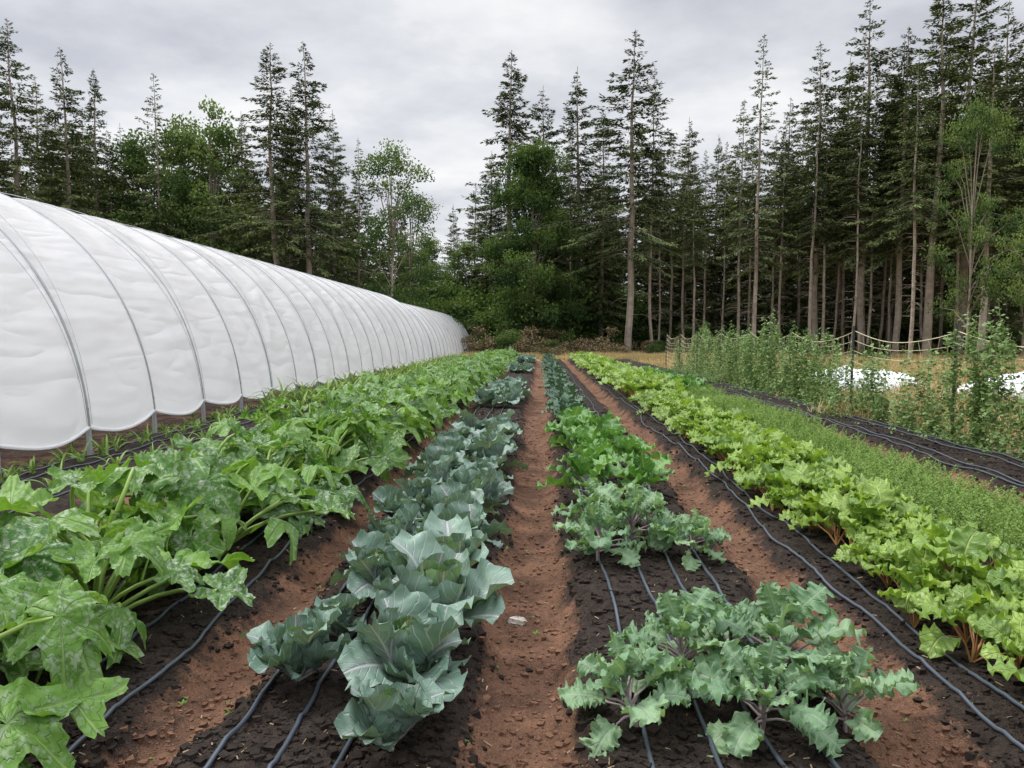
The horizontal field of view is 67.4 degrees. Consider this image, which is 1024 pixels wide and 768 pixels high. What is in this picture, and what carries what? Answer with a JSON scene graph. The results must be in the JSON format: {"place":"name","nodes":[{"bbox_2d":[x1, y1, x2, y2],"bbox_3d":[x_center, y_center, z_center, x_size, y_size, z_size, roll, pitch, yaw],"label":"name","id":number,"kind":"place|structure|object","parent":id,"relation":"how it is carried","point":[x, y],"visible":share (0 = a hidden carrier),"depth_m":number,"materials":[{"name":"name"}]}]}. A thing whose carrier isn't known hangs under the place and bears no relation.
{"place":"outdoors","nodes":[
{"label":"outdoors","id":0,"kind":"place"},
{"bbox_2d":[0,350,1023,767],"bbox_3d":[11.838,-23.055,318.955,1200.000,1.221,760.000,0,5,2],"label":"ground","id":1,"kind":"structure","parent":0,"point":[532,406],"depth_m":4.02,"materials":[{"name":"soil"}]},
{"bbox_2d":[0,18,99,216],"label":"fir tree","id":2,"kind":"object","parent":1,"relation":"on","point":[5,103],"visible":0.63,"depth_m":52.12,"materials":[{"name":"green plant"}]},
{"bbox_2d":[0,575,129,767],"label":"squash plant","id":3,"kind":"object","parent":1,"relation":"on","point":[57,627],"visible":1,"depth_m":2.55,"materials":[{"name":"green plant"}]},
{"bbox_2d":[0,543,144,683],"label":"squash plant","id":4,"kind":"object","parent":1,"relation":"on","point":[12,609],"visible":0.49,"depth_m":3.08,"materials":[{"name":"green plant"}]},
{"bbox_2d":[20,47,128,223],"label":"fir tree","id":5,"kind":"object","parent":1,"relation":"on","point":[66,127],"visible":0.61,"depth_m":54.61,"materials":[{"name":"green plant"}]},
{"bbox_2d":[71,71,125,221],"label":"fir tree","id":6,"kind":"object","parent":1,"relation":"on","point":[94,129],"visible":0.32,"depth_m":59.88,"materials":[{"name":"green plant"}]},
{"bbox_2d":[0,456,222,586],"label":"squash plant","id":7,"kind":"object","parent":1,"relation":"on","point":[18,496],"visible":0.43,"depth_m":4.14,"materials":[{"name":"green plant"}]},
{"bbox_2d":[0,502,255,669],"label":"squash plant","id":8,"kind":"object","parent":1,"relation":"on","point":[122,547],"visible":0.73,"depth_m":3.43,"materials":[{"name":"green plant"}]},
{"bbox_2d":[97,126,198,240],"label":"alder tree","id":9,"kind":"object","parent":1,"relation":"on","point":[136,162],"visible":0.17,"depth_m":60.65,"materials":[{"name":"green plant"}]},
{"bbox_2d":[120,73,196,237],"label":"fir tree","id":10,"kind":"object","parent":1,"relation":"on","point":[158,188],"visible":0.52,"depth_m":57.44,"materials":[{"name":"green plant"}]},
{"bbox_2d":[56,420,312,542],"bbox_3d":[-2.197,0.681,5.213,1.393,0.851,1.723,2,5,26],"label":"squash plant","id":11,"kind":"object","parent":1,"relation":"on","point":[212,459],"visible":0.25,"depth_m":5.17,"materials":[{"name":"green plant"}]},
{"bbox_2d":[137,111,244,254],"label":"alder tree","id":12,"kind":"object","parent":1,"relation":"on","point":[181,159],"visible":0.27,"depth_m":58.53,"materials":[{"name":"green plant"}]},
{"bbox_2d":[0,192,429,474],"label":"greenhouse tunnel","id":13,"kind":"structure","parent":1,"relation":"on","point":[107,325],"depth_m":11.51,"materials":[{"name":"white plastic"}]},
{"bbox_2d":[159,95,270,257],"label":"alder tree","id":14,"kind":"object","parent":1,"relation":"on","point":[217,134],"visible":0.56,"depth_m":57.21,"materials":[{"name":"green plant"}]},
{"bbox_2d":[92,453,355,599],"bbox_3d":[-1.883,0.853,4.803,1.376,0.934,1.600,3,5,32],"label":"squash plant","id":15,"kind":"object","parent":1,"relation":"on","point":[199,493],"visible":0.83,"depth_m":4.38,"materials":[{"name":"green plant"}]},
{"bbox_2d":[0,352,470,491],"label":"grass strip","id":16,"kind":"object","parent":1,"relation":"on","point":[388,375],"visible":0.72,"depth_m":13.55,"materials":[{"name":"plant"}]},
{"bbox_2d":[181,417,332,509],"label":"squash plant","id":17,"kind":"object","parent":1,"relation":"on","point":[222,427],"visible":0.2,"depth_m":6.37,"materials":[{"name":"green plant"}]},
{"bbox_2d":[68,400,458,752],"bbox_3d":[-0.771,-0.056,22.993,0.092,0.653,43.366,0,5,2],"label":"drip irrigation line","id":18,"kind":"object","parent":1,"relation":"on","point":[83,737],"visible":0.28,"depth_m":3.42,"materials":[{"name":"plastic"}]},
{"bbox_2d":[181,43,359,268],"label":"fir tree","id":19,"kind":"object","parent":1,"relation":"on","point":[281,215],"visible":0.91,"depth_m":53.32,"materials":[{"name":"green plant"}]},
{"bbox_2d":[211,434,371,535],"bbox_3d":[-1.817,0.700,5.824,1.477,0.653,1.443,2,2,-35],"label":"squash plant","id":20,"kind":"object","parent":1,"relation":"on","point":[311,467],"visible":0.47,"depth_m":5.82,"materials":[{"name":"green plant"}]},
{"bbox_2d":[240,605,343,681],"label":"cabbage plant","id":21,"kind":"object","parent":1,"relation":"on","point":[295,648],"visible":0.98,"depth_m":3.05,"materials":[{"name":"green plant"}]},
{"bbox_2d":[236,404,369,459],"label":"squash plant","id":22,"kind":"object","parent":1,"relation":"on","point":[275,414],"visible":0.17,"depth_m":7.45,"materials":[{"name":"green plant"}]},
{"bbox_2d":[236,42,371,277],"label":"fir tree","id":23,"kind":"object","parent":1,"relation":"on","point":[309,210],"visible":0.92,"depth_m":53.93,"materials":[{"name":"green plant"}]},
{"bbox_2d":[297,593,365,637],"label":"cabbage plant","id":24,"kind":"object","parent":1,"relation":"on","point":[347,604],"visible":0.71,"depth_m":3.57,"materials":[{"name":"green plant"}]},
{"bbox_2d":[309,110,369,289],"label":"fir tree","id":25,"kind":"object","parent":1,"relation":"on","point":[333,200],"visible":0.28,"depth_m":61.39,"materials":[{"name":"green plant"}]},
{"bbox_2d":[282,405,411,505],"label":"squash plant","id":26,"kind":"object","parent":1,"relation":"on","point":[388,451],"visible":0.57,"depth_m":6.96,"materials":[{"name":"green plant"}]},
{"bbox_2d":[331,140,377,287],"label":"fir tree","id":27,"kind":"object","parent":1,"relation":"on","point":[359,264],"visible":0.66,"depth_m":59.60,"materials":[{"name":"green plant"}]},
{"bbox_2d":[329,529,401,598],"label":"cabbage plant","id":28,"kind":"object","parent":1,"relation":"on","point":[372,560],"visible":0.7,"depth_m":4.00,"materials":[{"name":"green plant"}]},
{"bbox_2d":[345,503,425,555],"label":"cabbage plant","id":29,"kind":"object","parent":1,"relation":"on","point":[403,519],"visible":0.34,"depth_m":4.77,"materials":[{"name":"green plant"}]},
{"bbox_2d":[346,393,436,443],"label":"squash plant","id":30,"kind":"object","parent":1,"relation":"on","point":[412,424],"visible":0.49,"depth_m":9.02,"materials":[{"name":"green plant"}]},
{"bbox_2d":[334,138,449,308],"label":"alder tree","id":31,"kind":"object","parent":1,"relation":"on","point":[384,163],"visible":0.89,"depth_m":55.60,"materials":[{"name":"green plant"}]},
{"bbox_2d":[334,676,453,751],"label":"cabbage plant","id":32,"kind":"object","parent":1,"relation":"on","point":[387,716],"visible":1,"depth_m":2.57,"materials":[{"name":"green plant"}]},
{"bbox_2d":[353,380,448,437],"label":"squash plant","id":33,"kind":"object","parent":1,"relation":"on","point":[431,412],"visible":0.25,"depth_m":10.14,"materials":[{"name":"green plant"}]},
{"bbox_2d":[372,484,433,521],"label":"cabbage plant","id":34,"kind":"object","parent":1,"relation":"on","point":[390,499],"visible":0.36,"depth_m":5.33,"materials":[{"name":"green plant"}]},
{"bbox_2d":[337,583,470,701],"bbox_3d":[-0.443,1.040,3.042,0.556,0.400,0.665,0,5,1],"label":"cabbage plant","id":35,"kind":"object","parent":1,"relation":"on","point":[408,637],"visible":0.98,"depth_m":2.94,"materials":[{"name":"green plant"}]},
{"bbox_2d":[365,188,453,308],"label":"alder tree","id":36,"kind":"object","parent":1,"relation":"on","point":[410,258],"visible":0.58,"depth_m":59.18,"materials":[{"name":"green plant"}]},
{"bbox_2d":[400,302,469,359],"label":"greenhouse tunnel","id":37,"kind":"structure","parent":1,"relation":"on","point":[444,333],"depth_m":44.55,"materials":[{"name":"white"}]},
{"bbox_2d":[373,529,514,627],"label":"cabbage plant","id":38,"kind":"object","parent":1,"relation":"on","point":[431,567],"visible":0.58,"depth_m":3.63,"materials":[{"name":"green plant"}]},
{"bbox_2d":[423,510,488,567],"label":"cabbage plant","id":39,"kind":"object","parent":1,"relation":"on","point":[456,534],"visible":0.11,"depth_m":4.28,"materials":[{"name":"green plant"}]},
{"bbox_2d":[413,479,499,524],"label":"cabbage plant","id":40,"kind":"object","parent":1,"relation":"on","point":[448,492],"visible":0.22,"depth_m":5.25,"materials":[{"name":"green plant"}]},
{"bbox_2d":[398,346,522,406],"bbox_3d":[-1.064,-0.728,28.806,2.270,1.403,31.615,0,5,2],"label":"distant squash row","id":41,"kind":"object","parent":1,"relation":"on","point":[463,377],"visible":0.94,"depth_m":17.25,"materials":[{"name":"green plant"}]},
{"bbox_2d":[414,498,512,548],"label":"cabbage plant","id":42,"kind":"object","parent":1,"relation":"on","point":[473,512],"visible":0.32,"depth_m":4.71,"materials":[{"name":"green plant"}]},
{"bbox_2d":[447,465,515,508],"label":"cabbage plant","id":43,"kind":"object","parent":1,"relation":"on","point":[493,485],"visible":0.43,"depth_m":5.78,"materials":[{"name":"green plant"}]},
{"bbox_2d":[0,374,973,758],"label":"weed seedlings","id":44,"kind":"object","parent":1,"relation":"on","point":[70,448],"visible":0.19,"depth_m":9.70,"materials":[{"name":"plant"}]},
{"bbox_2d":[471,354,535,406],"bbox_3d":[0.289,-0.623,27.540,1.101,0.978,28.000,0,5,2],"label":"distant cabbage row","id":45,"kind":"object","parent":1,"relation":"on","point":[510,391],"visible":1,"depth_m":14.85,"materials":[{"name":"green plant"}]},
{"bbox_2d":[0,66,1023,352],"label":"distant forest","id":46,"kind":"object","parent":1,"relation":"on","point":[716,268],"visible":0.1,"depth_m":68.99,"materials":[{"name":"green plant"}]},
{"bbox_2d":[455,50,573,320],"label":"fir tree","id":47,"kind":"object","parent":1,"relation":"on","point":[518,128],"visible":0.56,"depth_m":64.62,"materials":[{"name":"green plant"}]},
{"bbox_2d":[474,285,573,348],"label":"shrub","id":48,"kind":"object","parent":1,"relation":"on","point":[517,322],"visible":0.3,"depth_m":58.64,"materials":[{"name":"green plant"}]},
{"bbox_2d":[475,135,586,344],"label":"maple tree","id":49,"kind":"object","parent":1,"relation":"on","point":[535,188],"visible":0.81,"depth_m":57.98,"materials":[{"name":"green plant"}]},
{"bbox_2d":[83,415,1000,767],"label":"soil clods","id":50,"kind":"object","parent":1,"relation":"on","point":[567,759],"visible":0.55,"depth_m":3.24,"materials":[{"name":"soil"}]},
{"bbox_2d":[500,91,605,328],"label":"fir tree","id":51,"kind":"object","parent":1,"relation":"on","point":[536,116],"visible":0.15,"depth_m":67.97,"materials":[{"name":"green plant"}]},
{"bbox_2d":[538,352,589,418],"bbox_3d":[1.408,-0.537,26.874,0.923,0.969,32.473,0,5,2],"label":"lacinato kale row","id":52,"kind":"object","parent":1,"relation":"on","point":[562,391],"visible":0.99,"depth_m":14.77,"materials":[{"name":"green plant"}]},
{"bbox_2d":[525,66,627,336],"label":"fir tree","id":53,"kind":"object","parent":1,"relation":"on","point":[585,162],"visible":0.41,"depth_m":66.24,"materials":[{"name":"green plant"}]},
{"bbox_2d":[537,449,628,496],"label":"collard plant","id":54,"kind":"object","parent":1,"relation":"on","point":[586,468],"visible":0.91,"depth_m":6.36,"materials":[{"name":"green plant"}]},
{"bbox_2d":[552,497,646,567],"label":"kale plant","id":55,"kind":"object","parent":1,"relation":"on","point":[604,517],"visible":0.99,"depth_m":4.72,"materials":[{"name":"green plant"}]},
{"bbox_2d":[571,111,643,339],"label":"fir tree","id":56,"kind":"object","parent":1,"relation":"on","point":[600,283],"visible":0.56,"depth_m":64.88,"materials":[{"name":"green plant"}]},
{"bbox_2d":[529,29,715,351],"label":"fir tree","id":57,"kind":"object","parent":1,"relation":"on","point":[630,181],"visible":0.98,"depth_m":56.53,"materials":[{"name":"green plant"}]},
{"bbox_2d":[558,633,693,759],"bbox_3d":[0.421,1.120,2.858,0.500,0.390,0.523,3,5,34],"label":"kale plant","id":58,"kind":"object","parent":1,"relation":"on","point":[628,664],"visible":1,"depth_m":2.79,"materials":[{"name":"green plant"}]},
{"bbox_2d":[569,482,688,555],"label":"kale plant","id":59,"kind":"object","parent":1,"relation":"on","point":[641,501],"visible":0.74,"depth_m":4.99,"materials":[{"name":"green plant"}]},
{"bbox_2d":[568,351,690,400],"bbox_3d":[3.337,-0.694,28.318,1.938,1.017,27.248,0,5,2],"label":"bean row","id":60,"kind":"object","parent":1,"relation":"on","point":[622,377],"visible":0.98,"depth_m":18.12,"materials":[{"name":"green plant"}]},
{"bbox_2d":[612,454,674,487],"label":"collard plant","id":61,"kind":"object","parent":1,"relation":"on","point":[643,469],"visible":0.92,"depth_m":6.46,"materials":[{"name":"green plant"}]},
{"bbox_2d":[613,69,690,341],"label":"fir tree","id":62,"kind":"object","parent":1,"relation":"on","point":[659,168],"visible":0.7,"depth_m":57.23,"materials":[{"name":"green plant"}]},
{"bbox_2d":[608,586,737,687],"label":"kale plant","id":63,"kind":"object","parent":1,"relation":"on","point":[681,612],"visible":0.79,"depth_m":3.16,"materials":[{"name":"green plant"}]},
{"bbox_2d":[351,268,1019,353],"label":"forest understory","id":64,"kind":"object","parent":1,"relation":"on","point":[592,332],"visible":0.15,"depth_m":65.10,"materials":[{"name":"green plant"}]},
{"bbox_2d":[664,158,712,344],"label":"fir tree","id":65,"kind":"object","parent":1,"relation":"on","point":[690,264],"visible":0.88,"depth_m":58.65,"materials":[{"name":"green plant"}]},
{"bbox_2d":[650,508,731,571],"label":"kale plant","id":66,"kind":"object","parent":1,"relation":"on","point":[699,525],"visible":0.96,"depth_m":4.77,"materials":[{"name":"green plant"}]},
{"bbox_2d":[661,117,729,336],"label":"fir tree","id":67,"kind":"object","parent":1,"relation":"on","point":[690,279],"visible":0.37,"depth_m":68.08,"materials":[{"name":"green plant"}]},
{"bbox_2d":[685,138,740,340],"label":"fir tree","id":68,"kind":"object","parent":1,"relation":"on","point":[713,178],"visible":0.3,"depth_m":69.89,"materials":[{"name":"green plant"}]},
{"bbox_2d":[712,100,765,352],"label":"fir tree","id":69,"kind":"object","parent":1,"relation":"on","point":[734,205],"visible":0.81,"depth_m":58.56,"materials":[{"name":"green plant"}]},
{"bbox_2d":[460,324,1020,357],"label":"bramble thicket","id":70,"kind":"object","parent":1,"relation":"on","point":[517,341],"visible":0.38,"depth_m":54.91,"materials":[{"name":"brown plant"}]},
{"bbox_2d":[460,350,1023,447],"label":"dry grass","id":71,"kind":"structure","parent":1,"relation":"on","point":[657,359],"depth_m":31.61,"materials":[{"name":"plant"}]},
{"bbox_2d":[713,34,805,339],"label":"fir tree","id":72,"kind":"object","parent":1,"relation":"on","point":[755,246],"visible":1,"depth_m":55.60,"materials":[{"name":"green plant"}]},
{"bbox_2d":[686,638,851,759],"bbox_3d":[0.902,1.102,2.747,0.556,0.398,0.564,1,5,6],"label":"kale plant","id":73,"kind":"object","parent":1,"relation":"on","point":[739,734],"visible":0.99,"depth_m":2.68,"materials":[{"name":"green plant"}]},
{"bbox_2d":[735,100,826,346],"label":"fir tree","id":74,"kind":"object","parent":1,"relation":"on","point":[803,299],"visible":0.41,"depth_m":64.08,"materials":[{"name":"green plant"}]},
{"bbox_2d":[748,121,816,350],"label":"fir tree","id":75,"kind":"object","parent":1,"relation":"on","point":[783,193],"visible":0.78,"depth_m":58.21,"materials":[{"name":"green plant"}]},
{"bbox_2d":[701,581,866,711],"bbox_3d":[1.052,1.026,3.059,0.649,0.471,0.627,2,5,25],"label":"kale plant","id":76,"kind":"object","parent":1,"relation":"on","point":[778,614],"visible":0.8,"depth_m":3.07,"materials":[{"name":"green plant"}]},
{"bbox_2d":[569,360,1023,751],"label":"drip irrigation line","id":77,"kind":"object","parent":1,"relation":"on","point":[991,724],"visible":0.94,"depth_m":3.75,"materials":[{"name":"plastic"}]},
{"bbox_2d":[574,361,1023,709],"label":"drip irrigation line","id":78,"kind":"object","parent":1,"relation":"on","point":[969,672],"visible":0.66,"depth_m":4.16,"materials":[{"name":"plastic"}]},
{"bbox_2d":[787,83,856,353],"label":"fir tree","id":79,"kind":"object","parent":1,"relation":"on","point":[816,197],"visible":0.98,"depth_m":55.35,"materials":[{"name":"green plant"}]},
{"bbox_2d":[795,106,854,347],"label":"fir tree","id":80,"kind":"object","parent":1,"relation":"on","point":[823,238],"visible":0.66,"depth_m":56.30,"materials":[{"name":"green plant"}]},
{"bbox_2d":[628,385,1023,681],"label":"lettuce row","id":81,"kind":"object","parent":1,"relation":"on","point":[919,552],"visible":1,"depth_m":4.69,"materials":[{"name":"green plant"}]},
{"bbox_2d":[747,41,918,348],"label":"fir tree","id":82,"kind":"object","parent":1,"relation":"on","point":[816,252],"visible":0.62,"depth_m":57.76,"materials":[{"name":"green plant"}]},
{"bbox_2d":[657,359,1023,463],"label":"trellis weeds","id":83,"kind":"object","parent":1,"relation":"on","point":[705,376],"visible":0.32,"depth_m":14.70,"materials":[{"name":"green plant"}]},
{"bbox_2d":[665,325,1023,453],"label":"pea trellis","id":84,"kind":"object","parent":1,"relation":"on","point":[898,360],"visible":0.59,"depth_m":12.27,"materials":[{"name":"plant"}]},
{"bbox_2d":[797,57,892,344],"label":"fir tree","id":85,"kind":"object","parent":1,"relation":"on","point":[847,326],"visible":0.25,"depth_m":63.72,"materials":[{"name":"green plant"}]},
{"bbox_2d":[775,634,920,742],"bbox_3d":[1.262,1.157,2.894,0.520,0.343,0.461,-4,-1,17],"label":"kale plant","id":86,"kind":"object","parent":1,"relation":"on","point":[862,724],"visible":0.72,"depth_m":2.85,"materials":[{"name":"green plant"}]},
{"bbox_2d":[682,384,1023,560],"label":"carrot row","id":87,"kind":"object","parent":1,"relation":"on","point":[913,479],"visible":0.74,"depth_m":6.65,"materials":[{"name":"green plant"}]},
{"bbox_2d":[827,83,886,355],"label":"fir tree","id":88,"kind":"object","parent":1,"relation":"on","point":[853,169],"visible":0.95,"depth_m":53.45,"materials":[{"name":"green plant"}]},
{"bbox_2d":[786,28,973,354],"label":"fir tree","id":89,"kind":"object","parent":1,"relation":"on","point":[900,245],"visible":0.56,"depth_m":53.80,"materials":[{"name":"green plant"}]},
{"bbox_2d":[777,0,1001,353],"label":"fir tree","id":90,"kind":"object","parent":1,"relation":"on","point":[850,75],"visible":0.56,"depth_m":55.40,"materials":[{"name":"green plant"}]},
{"bbox_2d":[852,40,944,353],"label":"fir tree","id":91,"kind":"object","parent":1,"relation":"on","point":[881,279],"visible":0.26,"depth_m":62.02,"materials":[{"name":"green plant"}]},
{"bbox_2d":[867,48,949,358],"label":"fir tree","id":92,"kind":"object","parent":1,"relation":"on","point":[914,193],"visible":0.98,"depth_m":48.15,"materials":[{"name":"green plant"}]},
{"bbox_2d":[892,349,944,436],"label":"pea plant","id":93,"kind":"object","parent":1,"relation":"on","point":[905,412],"visible":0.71,"depth_m":10.87,"materials":[{"name":"green plant"}]},
{"bbox_2d":[852,0,1018,355],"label":"fir tree","id":94,"kind":"object","parent":1,"relation":"on","point":[946,73],"visible":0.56,"depth_m":51.50,"materials":[{"name":"green plant"}]},
{"bbox_2d":[920,349,967,444],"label":"pea plant","id":95,"kind":"object","parent":1,"relation":"on","point":[935,421],"visible":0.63,"depth_m":10.26,"materials":[{"name":"green plant"}]},
{"bbox_2d":[877,0,1023,354],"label":"fir tree","id":96,"kind":"object","parent":1,"relation":"on","point":[963,261],"visible":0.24,"depth_m":53.30,"materials":[{"name":"green plant"}]},
{"bbox_2d":[915,90,1023,355],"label":"alder tree","id":97,"kind":"object","parent":1,"relation":"on","point":[975,122],"visible":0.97,"depth_m":44.13,"materials":[{"name":"green plant"}]},
{"bbox_2d":[916,1,1023,349],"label":"fir tree","id":98,"kind":"object","parent":1,"relation":"on","point":[995,318],"visible":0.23,"depth_m":55.32,"materials":[{"name":"green plant"}]},
{"bbox_2d":[933,298,1011,451],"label":"pea plant","id":99,"kind":"object","parent":1,"relation":"on","point":[974,390],"visible":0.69,"depth_m":9.45,"materials":[{"name":"green plant"}]},
{"bbox_2d":[925,38,1023,353],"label":"fir tree","id":100,"kind":"object","parent":1,"relation":"on","point":[988,178],"visible":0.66,"depth_m":47.96,"materials":[{"name":"green plant"}]},
{"bbox_2d":[946,53,1023,355],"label":"fir tree","id":101,"kind":"object","parent":1,"relation":"on","point":[1013,65],"visible":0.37,"depth_m":50.29,"materials":[{"name":"green plant"}]},
{"bbox_2d":[952,314,1023,454],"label":"pea plant","id":102,"kind":"object","parent":1,"relation":"on","point":[973,404],"visible":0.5,"depth_m":9.35,"materials":[{"name":"green plant"}]},
{"bbox_2d":[972,331,1023,459],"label":"pea plant","id":103,"kind":"object","parent":1,"relation":"on","point":[989,412],"visible":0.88,"depth_m":8.76,"materials":[{"name":"green plant"}]},
{"bbox_2d":[989,127,1023,313],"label":"alder tree","id":104,"kind":"object","parent":1,"relation":"on","point":[1013,289],"visible":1,"depth_m":38.61,"materials":[{"name":"green plant"}]},
{"bbox_2d":[0,0,1023,316],"label":"sky","id":105,"kind":"structure","parent":0,"point":[422,74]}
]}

